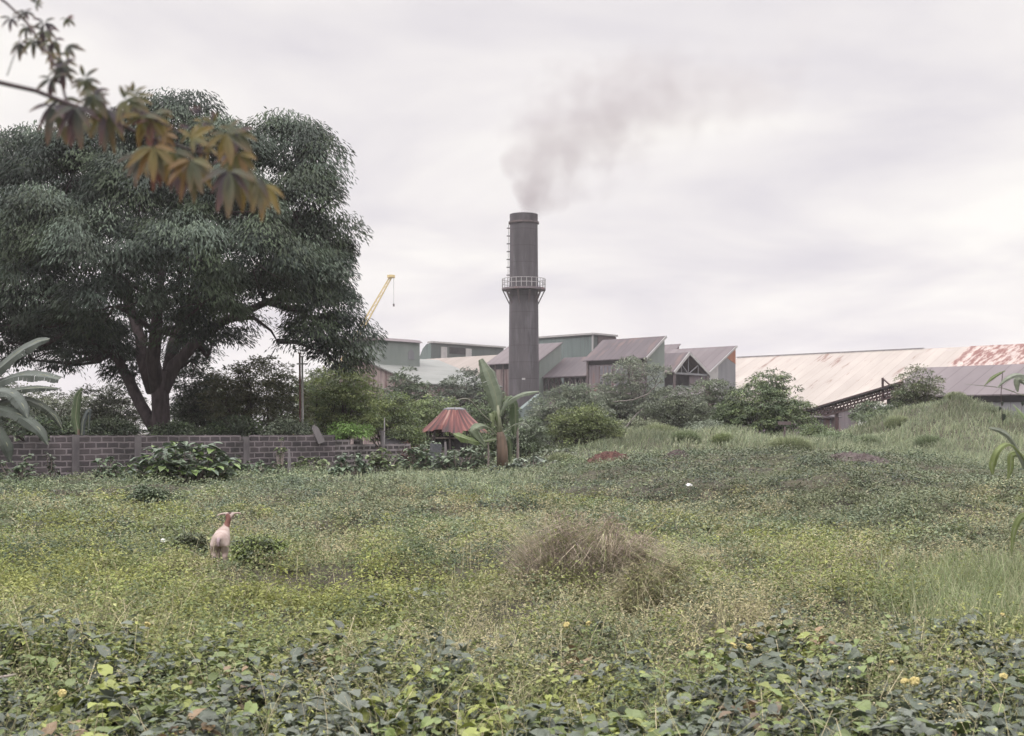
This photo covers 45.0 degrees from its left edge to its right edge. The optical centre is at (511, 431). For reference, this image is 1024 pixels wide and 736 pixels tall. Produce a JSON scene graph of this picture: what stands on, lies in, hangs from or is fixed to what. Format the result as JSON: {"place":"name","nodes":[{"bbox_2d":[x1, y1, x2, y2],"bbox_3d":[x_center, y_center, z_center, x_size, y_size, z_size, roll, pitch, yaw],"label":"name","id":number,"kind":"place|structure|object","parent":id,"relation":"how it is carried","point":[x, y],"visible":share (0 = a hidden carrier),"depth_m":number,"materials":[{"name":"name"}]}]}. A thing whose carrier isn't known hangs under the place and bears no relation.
{"place":"outdoors","nodes":[
{"label":"outdoors","id":0,"kind":"place"},
{"bbox_2d":[0,0,283,221],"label":"tree branch","id":1,"kind":"object","parent":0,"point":[238,180],"visible":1,"depth_m":2.50,"materials":[{"name":"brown plant"}]},
{"bbox_2d":[0,400,1023,735],"bbox_3d":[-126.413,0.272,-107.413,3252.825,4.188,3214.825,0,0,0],"label":"ground","id":2,"kind":"structure","parent":0,"point":[568,490],"depth_m":23.98,"materials":[{"name":"plant"}]},
{"bbox_2d":[0,454,39,481],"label":"broad leaf shrub","id":3,"kind":"object","parent":2,"relation":"on","point":[21,467],"visible":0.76,"depth_m":39.24,"materials":[{"name":"green plant"}]},
{"bbox_2d":[0,359,41,434],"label":"tree","id":4,"kind":"object","parent":2,"relation":"on","point":[8,405],"visible":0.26,"depth_m":74.43,"materials":[{"name":"green plant"}]},
{"bbox_2d":[0,337,62,461],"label":"banana plant","id":5,"kind":"object","parent":2,"relation":"on","point":[36,427],"visible":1,"depth_m":37.18,"materials":[{"name":"green plant"}]},
{"bbox_2d":[2,413,102,440],"bbox_3d":[-18.435,0.447,49.027,4.056,2.586,3.533,0,0,0],"label":"bush","id":6,"kind":"object","parent":2,"relation":"on","point":[50,429],"visible":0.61,"depth_m":48.59,"materials":[{"name":"green plant"}]},
{"bbox_2d":[0,383,109,440],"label":"tree","id":7,"kind":"object","parent":2,"relation":"on","point":[63,406],"visible":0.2,"depth_m":77.32,"materials":[{"name":"green plant"}]},
{"bbox_2d":[71,387,91,434],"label":"banana plant","id":8,"kind":"object","parent":2,"relation":"on","point":[75,413],"visible":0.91,"depth_m":46.99,"materials":[{"name":"green plant"}]},
{"bbox_2d":[61,390,142,432],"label":"tree","id":9,"kind":"object","parent":2,"relation":"on","point":[92,396],"visible":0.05,"depth_m":117.49,"materials":[{"name":"green plant"}]},
{"bbox_2d":[90,456,124,478],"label":"broad leaf shrub","id":10,"kind":"object","parent":2,"relation":"on","point":[110,469],"visible":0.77,"depth_m":40.46,"materials":[{"name":"green plant"}]},
{"bbox_2d":[64,381,151,434],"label":"tree","id":11,"kind":"object","parent":2,"relation":"on","point":[101,400],"visible":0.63,"depth_m":65.53,"materials":[{"name":"green plant"}]},
{"bbox_2d":[85,414,144,434],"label":"bush","id":12,"kind":"object","parent":2,"relation":"on","point":[109,428],"visible":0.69,"depth_m":50.53,"materials":[{"name":"green plant"}]},
{"bbox_2d":[121,483,171,503],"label":"weed clump","id":13,"kind":"object","parent":2,"relation":"on","point":[139,492],"visible":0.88,"depth_m":29.82,"materials":[{"name":"green plant"}]},
{"bbox_2d":[0,435,334,478],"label":"block wall","id":14,"kind":"structure","parent":2,"relation":"on","point":[73,453],"depth_m":44.21,"materials":[{"name":"concrete"}]},
{"bbox_2d":[43,453,59,480],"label":"climbing vine","id":15,"kind":"object","parent":14,"relation":"attached to","point":[51,471],"visible":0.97,"depth_m":40.16,"materials":[{"name":"green plant"}]},
{"bbox_2d":[273,438,287,472],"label":"climbing vine","id":16,"kind":"object","parent":14,"relation":"attached to","point":[281,457],"visible":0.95,"depth_m":47.17,"materials":[{"name":"green plant"}]},
{"bbox_2d":[312,425,324,443],"bbox_3d":[-7.771,0.079,49.404,0.280,0.800,0.120,-25,8,-18],"label":"broken slab","id":17,"kind":"object","parent":14,"relation":"on","point":[318,434],"depth_m":49.35,"materials":[{"name":"concrete"}]},
{"bbox_2d":[142,420,210,434],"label":"bush","id":18,"kind":"object","parent":2,"relation":"on","point":[172,429],"visible":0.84,"depth_m":51.12,"materials":[{"name":"green plant"}]},
{"bbox_2d":[122,441,246,484],"bbox_3d":[-10.156,1.061,38.397,3.912,1.598,2.960,0,0,0],"label":"broad leaf shrub","id":19,"kind":"object","parent":2,"relation":"on","point":[173,461],"visible":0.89,"depth_m":37.99,"materials":[{"name":"green plant"}]},
{"bbox_2d":[166,526,210,552],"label":"weed clump","id":20,"kind":"object","parent":2,"relation":"on","point":[189,536],"visible":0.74,"depth_m":19.39,"materials":[{"name":"green plant"}]},
{"bbox_2d":[0,86,387,433],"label":"tree","id":21,"kind":"object","parent":2,"relation":"on","point":[75,220],"visible":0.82,"depth_m":53.36,"materials":[{"name":"green plant"}]},
{"bbox_2d":[169,355,237,432],"bbox_3d":[-15.807,-1.153,62.937,4.051,5.864,3.180,0,0,0],"label":"tree","id":22,"kind":"object","parent":2,"relation":"on","point":[189,413],"visible":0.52,"depth_m":62.55,"materials":[{"name":"green plant"}]},
{"bbox_2d":[210,512,240,563],"bbox_3d":[-4.177,1.554,17.883,0.346,0.755,0.885,0,0,5],"label":"goat","id":23,"kind":"object","parent":2,"relation":"on","point":[220,538],"visible":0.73,"depth_m":17.58},
{"bbox_2d":[197,414,268,436],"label":"bush","id":24,"kind":"object","parent":2,"relation":"on","point":[223,426],"visible":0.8,"depth_m":52.65,"materials":[{"name":"green plant"}]},
{"bbox_2d":[191,355,314,436],"bbox_3d":[-12.460,-0.999,59.994,5.674,5.611,5.118,0,0,0],"label":"tree","id":25,"kind":"object","parent":2,"relation":"on","point":[239,396],"visible":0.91,"depth_m":59.38,"materials":[{"name":"green plant"}]},
{"bbox_2d":[227,533,290,566],"bbox_3d":[-3.510,1.714,17.273,0.980,0.670,0.774,0,0,-26],"label":"weed clump","id":26,"kind":"object","parent":2,"relation":"on","point":[249,547],"visible":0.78,"depth_m":17.16,"materials":[{"name":"green plant"}]},
{"bbox_2d":[240,460,284,473],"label":"broad leaf shrub","id":27,"kind":"object","parent":2,"relation":"on","point":[258,465],"visible":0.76,"depth_m":45.50,"materials":[{"name":"green plant"}]},
{"bbox_2d":[258,415,312,434],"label":"bush","id":28,"kind":"object","parent":2,"relation":"on","point":[290,426],"visible":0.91,"depth_m":51.22,"materials":[{"name":"green plant"}]},
{"bbox_2d":[248,384,334,434],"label":"tree","id":29,"kind":"object","parent":2,"relation":"on","point":[265,419],"visible":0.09,"depth_m":103.19,"materials":[{"name":"green plant"}]},
{"bbox_2d":[298,352,300,422],"bbox_3d":[-9.792,-0.992,57.000,0.134,5.353,0.133,0,0,0],"label":"rusty pole","id":30,"kind":"object","parent":2,"relation":"on","point":[299,353],"visible":0.63,"depth_m":56.96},
{"bbox_2d":[297,356,307,427],"bbox_3d":[-9.627,-0.895,56.700,0.500,5.182,0.133,0,0,0],"label":"pale pole","id":31,"kind":"object","parent":2,"relation":"on","point":[302,364],"visible":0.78,"depth_m":56.67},
{"bbox_2d":[291,456,332,470],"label":"broad leaf shrub","id":32,"kind":"object","parent":2,"relation":"on","point":[305,463],"visible":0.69,"depth_m":47.25,"materials":[{"name":"green plant"}]},
{"bbox_2d":[303,359,369,434],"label":"tree","id":33,"kind":"object","parent":2,"relation":"on","point":[313,373],"visible":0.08,"depth_m":124.10,"materials":[{"name":"green plant"}]},
{"bbox_2d":[290,361,395,439],"bbox_3d":[-8.899,-0.980,63.904,5.758,5.536,5.330,0,0,0],"label":"tree","id":34,"kind":"object","parent":2,"relation":"on","point":[345,405],"visible":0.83,"depth_m":63.12,"materials":[{"name":"green plant"}]},
{"bbox_2d":[322,418,375,441],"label":"bush","id":35,"kind":"object","parent":2,"relation":"on","point":[354,430],"visible":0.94,"depth_m":52.79,"materials":[{"name":"green plant"}]},
{"bbox_2d":[328,453,371,476],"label":"broad leaf shrub","id":36,"kind":"object","parent":2,"relation":"on","point":[359,466],"visible":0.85,"depth_m":42.85,"materials":[{"name":"green plant"}]},
{"bbox_2d":[341,275,394,360],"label":"crawler crane","id":37,"kind":"object","parent":2,"relation":"on","point":[390,277],"visible":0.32,"depth_m":234.66,"materials":[{"name":"metal"}]},
{"bbox_2d":[335,439,410,466],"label":"pierced block wall","id":38,"kind":"structure","parent":2,"relation":"on","point":[358,446],"depth_m":52.98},
{"bbox_2d":[365,447,403,473],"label":"broad leaf shrub","id":39,"kind":"object","parent":2,"relation":"on","point":[377,463],"visible":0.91,"depth_m":45.86,"materials":[{"name":"green plant"}]},
{"bbox_2d":[356,391,428,448],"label":"tree","id":40,"kind":"object","parent":2,"relation":"on","point":[397,417],"visible":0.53,"depth_m":69.42,"materials":[{"name":"green plant"}]},
{"bbox_2d":[385,434,407,443],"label":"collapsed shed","id":41,"kind":"structure","parent":2,"relation":"on","point":[392,441],"depth_m":62.32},
{"bbox_2d":[304,337,502,445],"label":"gabled hall","id":42,"kind":"structure","parent":2,"relation":"on","point":[399,354],"depth_m":183.20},
{"bbox_2d":[386,421,430,449],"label":"bush","id":43,"kind":"object","parent":2,"relation":"on","point":[413,439],"visible":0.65,"depth_m":62.72,"materials":[{"name":"green plant"}]},
{"bbox_2d":[375,365,444,435],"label":"tree","id":44,"kind":"object","parent":2,"relation":"on","point":[405,385],"visible":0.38,"depth_m":104.19,"materials":[{"name":"green plant"}]},
{"bbox_2d":[399,447,440,472],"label":"broad leaf shrub","id":45,"kind":"object","parent":2,"relation":"on","point":[418,456],"visible":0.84,"depth_m":47.86,"materials":[{"name":"green plant"}]},
{"bbox_2d":[407,441,458,464],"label":"broad leaf shrub","id":46,"kind":"object","parent":2,"relation":"on","point":[423,448],"visible":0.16,"depth_m":50.97,"materials":[{"name":"green plant"}]},
{"bbox_2d":[428,443,441,467],"bbox_3d":[-3.107,1.036,49.565,0.500,1.136,0.138,6,-1,-8],"label":"iron sheet","id":47,"kind":"object","parent":2,"relation":"on","point":[436,448],"visible":0.47,"depth_m":49.59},
{"bbox_2d":[402,393,468,443],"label":"tree","id":48,"kind":"object","parent":2,"relation":"on","point":[423,415],"visible":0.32,"depth_m":79.18,"materials":[{"name":"green plant"}]},
{"bbox_2d":[422,407,486,454],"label":"round hut","id":49,"kind":"object","parent":2,"relation":"on","point":[450,420],"visible":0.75,"depth_m":66.94,"materials":[{"name":"metal"}]},
{"bbox_2d":[428,447,485,472],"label":"broad leaf shrub","id":50,"kind":"object","parent":2,"relation":"on","point":[447,462],"visible":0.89,"depth_m":46.80,"materials":[{"name":"green plant"}]},
{"bbox_2d":[430,355,495,375],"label":"tan roof hall","id":51,"kind":"structure","parent":2,"relation":"on","point":[472,362],"depth_m":206.02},
{"bbox_2d":[420,341,505,358],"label":"monitor hall","id":52,"kind":"structure","parent":2,"relation":"on","point":[434,349],"depth_m":226.37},
{"bbox_2d":[431,366,507,435],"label":"tree","id":53,"kind":"object","parent":2,"relation":"on","point":[471,393],"visible":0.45,"depth_m":119.71,"materials":[{"name":"green plant"}]},
{"bbox_2d":[456,444,496,468],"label":"broad leaf shrub","id":54,"kind":"object","parent":2,"relation":"on","point":[483,459],"visible":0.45,"depth_m":50.79,"materials":[{"name":"green plant"}]},
{"bbox_2d":[469,426,512,456],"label":"bush","id":55,"kind":"object","parent":2,"relation":"on","point":[492,444],"visible":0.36,"depth_m":61.67,"materials":[{"name":"green plant"}]},
{"bbox_2d":[462,384,521,436],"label":"tree","id":56,"kind":"object","parent":2,"relation":"on","point":[486,412],"visible":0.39,"depth_m":89.28,"materials":[{"name":"green plant"}]},
{"bbox_2d":[453,358,538,468],"bbox_3d":[-0.935,-0.677,49.266,3.527,4.615,2.201,0,0,-25],"label":"banana plant","id":57,"kind":"object","parent":2,"relation":"on","point":[493,391],"visible":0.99,"depth_m":49.91,"materials":[{"name":"green plant"}]},
{"bbox_2d":[0,447,1023,735],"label":"feathery weeds","id":58,"kind":"object","parent":2,"relation":"on","point":[948,583],"visible":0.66,"depth_m":13.27,"materials":[{"name":"green plant"}]},
{"bbox_2d":[0,574,1023,735],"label":"broad leaf vines","id":59,"kind":"object","parent":2,"relation":"on","point":[104,694],"visible":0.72,"depth_m":8.32,"materials":[{"name":"plant"}]},
{"bbox_2d":[0,437,1023,568],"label":"creeper mat","id":60,"kind":"object","parent":2,"relation":"on","point":[644,458],"visible":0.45,"depth_m":31.76,"materials":[{"name":"green plant"}]},
{"bbox_2d":[0,575,1023,735],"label":"thin stalks","id":61,"kind":"object","parent":2,"relation":"on","point":[341,665],"visible":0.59,"depth_m":8.43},
{"bbox_2d":[0,527,1023,735],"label":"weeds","id":62,"kind":"object","parent":2,"relation":"on","point":[447,730],"visible":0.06,"depth_m":12.33,"materials":[{"name":"green plant"}]},
{"bbox_2d":[502,212,545,436],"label":"chimney","id":63,"kind":"object","parent":2,"relation":"on","point":[523,289],"visible":0.85,"depth_m":181.12,"materials":[{"name":"metal"}]},
{"bbox_2d":[487,342,562,441],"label":"chimney shed","id":64,"kind":"structure","parent":2,"relation":"on","point":[549,357],"depth_m":193.64,"materials":[{"name":"metal"}]},
{"bbox_2d":[494,414,555,458],"bbox_3d":[0.586,0.298,59.841,2.920,2.324,2.892,0,0,18],"label":"bush","id":65,"kind":"object","parent":2,"relation":"on","point":[526,440],"visible":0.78,"depth_m":59.54,"materials":[{"name":"green plant"}]},
{"bbox_2d":[504,456,558,469],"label":"broad leaf shrub","id":66,"kind":"object","parent":2,"relation":"on","point":[518,463],"visible":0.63,"depth_m":45.88,"materials":[{"name":"green plant"}]},
{"bbox_2d":[517,394,545,424],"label":"inclined chute","id":67,"kind":"object","parent":2,"relation":"on","point":[524,407],"visible":0.17,"depth_m":170.25,"materials":[{"name":"metal"}]},
{"bbox_2d":[527,448,577,459],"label":"broad leaf shrub","id":68,"kind":"object","parent":2,"relation":"on","point":[548,454],"visible":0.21,"depth_m":53.81,"materials":[{"name":"green plant"}]},
{"bbox_2d":[542,357,585,444],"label":"open lean to","id":69,"kind":"object","parent":2,"relation":"on","point":[571,370],"visible":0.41,"depth_m":189.71,"materials":[{"name":"metal"}]},
{"bbox_2d":[519,382,615,445],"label":"bush","id":70,"kind":"object","parent":2,"relation":"on","point":[571,390],"visible":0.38,"depth_m":87.35,"materials":[{"name":"green plant"}]},
{"bbox_2d":[539,333,617,396],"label":"tall hall","id":71,"kind":"structure","parent":2,"relation":"on","point":[580,345],"depth_m":204.53,"materials":[{"name":"metal"}]},
{"bbox_2d":[544,402,627,444],"bbox_3d":[3.614,-0.339,62.124,4.526,2.391,3.687,0,0,0],"label":"bush","id":72,"kind":"object","parent":2,"relation":"on","point":[564,427],"visible":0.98,"depth_m":61.55,"materials":[{"name":"green plant"}]},
{"bbox_2d":[449,508,731,600],"bbox_3d":[0.578,1.477,14.934,4.639,1.205,4.751,0,0,0],"label":"dry bush","id":73,"kind":"object","parent":2,"relation":"on","point":[598,548],"visible":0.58,"depth_m":14.84,"materials":[{"name":"brown plant"}]},
{"bbox_2d":[586,451,627,463],"bbox_3d":[3.349,0.966,43.100,1.674,0.674,1.507,0,0,0],"label":"red soil heap","id":74,"kind":"object","parent":2,"relation":"on","point":[606,455],"visible":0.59,"depth_m":42.71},
{"bbox_2d":[583,384,631,436],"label":"tree","id":75,"kind":"object","parent":2,"relation":"on","point":[613,405],"visible":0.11,"depth_m":99.71,"materials":[{"name":"green plant"}]},
{"bbox_2d":[583,336,666,436],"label":"clerestory shed","id":76,"kind":"structure","parent":2,"relation":"on","point":[602,357],"depth_m":170.09,"materials":[{"name":"metal"}]},
{"bbox_2d":[599,366,611,384],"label":"window","id":77,"kind":"structure","parent":76,"relation":"in","point":[602,369],"depth_m":170.86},
{"bbox_2d":[597,415,662,433],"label":"bush","id":78,"kind":"object","parent":2,"relation":"on","point":[641,421],"visible":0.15,"depth_m":72.04,"materials":[{"name":"green plant"}]},
{"bbox_2d":[589,355,679,427],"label":"tree","id":79,"kind":"object","parent":2,"relation":"on","point":[627,407],"visible":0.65,"depth_m":97.16,"materials":[{"name":"green plant"}]},
{"bbox_2d":[249,393,1023,508],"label":"tall grass","id":80,"kind":"structure","parent":2,"relation":"on","point":[752,436],"depth_m":58.56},
{"bbox_2d":[585,556,736,617],"bbox_3d":[1.469,1.645,13.209,1.963,0.670,2.333,0,0,0],"label":"dry bush","id":81,"kind":"object","parent":2,"relation":"on","point":[655,578],"visible":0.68,"depth_m":13.11,"materials":[{"name":"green plant"}]},
{"bbox_2d":[642,422,679,434],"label":"grass tussock","id":82,"kind":"object","parent":2,"relation":"on","point":[666,427],"depth_m":61.79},
{"bbox_2d":[626,384,716,428],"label":"bush","id":83,"kind":"object","parent":2,"relation":"on","point":[668,411],"visible":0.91,"depth_m":85.27,"materials":[{"name":"green plant"}]},
{"bbox_2d":[664,449,691,460],"bbox_3d":[5.486,0.829,41.000,1.003,0.571,0.903,0,0,0],"label":"grey soil heap","id":84,"kind":"object","parent":2,"relation":"on","point":[673,452],"visible":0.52,"depth_m":40.84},
{"bbox_2d":[667,429,704,443],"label":"grass tussock","id":85,"kind":"object","parent":2,"relation":"on","point":[691,436],"depth_m":57.59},
{"bbox_2d":[665,352,710,398],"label":"open gable shed","id":86,"kind":"structure","parent":2,"relation":"on","point":[685,366],"depth_m":186.04,"materials":[{"name":"metal"}]},
{"bbox_2d":[668,346,737,423],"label":"shed","id":87,"kind":"structure","parent":2,"relation":"on","point":[718,362],"depth_m":204.17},
{"bbox_2d":[681,417,738,431],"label":"bush","id":88,"kind":"object","parent":2,"relation":"on","point":[694,427],"visible":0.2,"depth_m":70.08,"materials":[{"name":"green plant"}]},
{"bbox_2d":[679,378,741,428],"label":"tree","id":89,"kind":"object","parent":2,"relation":"on","point":[716,394],"visible":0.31,"depth_m":93.34,"materials":[{"name":"green plant"}]},
{"bbox_2d":[709,431,733,444],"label":"grass tussock","id":90,"kind":"object","parent":2,"relation":"on","point":[724,437],"depth_m":56.76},
{"bbox_2d":[709,396,752,429],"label":"bush","id":91,"kind":"object","parent":2,"relation":"on","point":[721,414],"visible":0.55,"depth_m":72.62,"materials":[{"name":"green plant"}]},
{"bbox_2d":[719,367,822,435],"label":"tree","id":92,"kind":"object","parent":2,"relation":"on","point":[768,410],"visible":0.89,"depth_m":71.46,"materials":[{"name":"green plant"}]},
{"bbox_2d":[767,435,813,449],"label":"grass tussock","id":93,"kind":"object","parent":2,"relation":"on","point":[796,442],"depth_m":54.51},
{"bbox_2d":[794,421,835,437],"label":"bush","id":94,"kind":"object","parent":2,"relation":"on","point":[814,430],"visible":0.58,"depth_m":67.78,"materials":[{"name":"green plant"}]},
{"bbox_2d":[795,415,842,438],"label":"conveyor hut","id":95,"kind":"object","parent":2,"relation":"on","point":[828,420],"visible":0.27,"depth_m":108.00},
{"bbox_2d":[812,429,860,442],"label":"bush","id":96,"kind":"object","parent":2,"relation":"on","point":[825,434],"visible":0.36,"depth_m":61.94,"materials":[{"name":"green plant"}]},
{"bbox_2d":[803,378,903,431],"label":"conveyor","id":97,"kind":"object","parent":2,"relation":"on","point":[881,390],"visible":0.64,"depth_m":104.72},
{"bbox_2d":[827,451,893,465],"bbox_3d":[11.125,0.977,39.450,2.270,0.743,2.043,0,0,0],"label":"brown soil heap","id":98,"kind":"object","parent":2,"relation":"on","point":[862,456],"visible":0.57,"depth_m":39.06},
{"bbox_2d":[847,399,886,422],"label":"bush","id":99,"kind":"object","parent":2,"relation":"on","point":[872,405],"visible":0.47,"depth_m":78.72,"materials":[{"name":"green plant"}]},
{"bbox_2d":[856,434,881,445],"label":"grass tussock","id":100,"kind":"object","parent":2,"relation":"on","point":[867,437],"depth_m":62.68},
{"bbox_2d":[851,406,890,423],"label":"bush","id":101,"kind":"object","parent":2,"relation":"on","point":[866,415],"visible":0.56,"depth_m":72.84,"materials":[{"name":"green plant"}]},
{"bbox_2d":[882,400,907,411],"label":"bush","id":102,"kind":"object","parent":2,"relation":"on","point":[891,406],"visible":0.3,"depth_m":76.88,"materials":[{"name":"green plant"}]},
{"bbox_2d":[883,414,908,427],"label":"grass tussock","id":103,"kind":"object","parent":2,"relation":"on","point":[894,419],"depth_m":68.73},
{"bbox_2d":[889,363,945,406],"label":"tree","id":104,"kind":"object","parent":2,"relation":"on","point":[904,392],"visible":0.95,"depth_m":76.66,"materials":[{"name":"green plant"}]},
{"bbox_2d":[913,433,945,448],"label":"grass tussock","id":105,"kind":"object","parent":2,"relation":"on","point":[925,439],"depth_m":59.76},
{"bbox_2d":[885,364,1023,415],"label":"shed","id":106,"kind":"structure","parent":2,"relation":"on","point":[958,379],"depth_m":118.32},
{"bbox_2d":[988,373,1023,555],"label":"cane plant","id":107,"kind":"object","parent":2,"relation":"on","point":[1018,380],"visible":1,"depth_m":8.43,"materials":[{"name":"green plant"}]},
{"bbox_2d":[0,0,1023,433],"label":"sky","id":108,"kind":"structure","parent":0,"point":[758,177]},
{"bbox_2d":[547,452,576,464],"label":"grass tussock","id":109,"kind":"object","parent":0,"point":[552,458],"depth_m":51.74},
{"bbox_2d":[425,392,1022,458],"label":"rough grass","id":110,"kind":"structure","parent":0,"point":[565,444],"depth_m":62.88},
{"bbox_2d":[736,344,1023,434],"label":"warehouse","id":111,"kind":"structure","parent":0,"point":[825,378],"depth_m":234.19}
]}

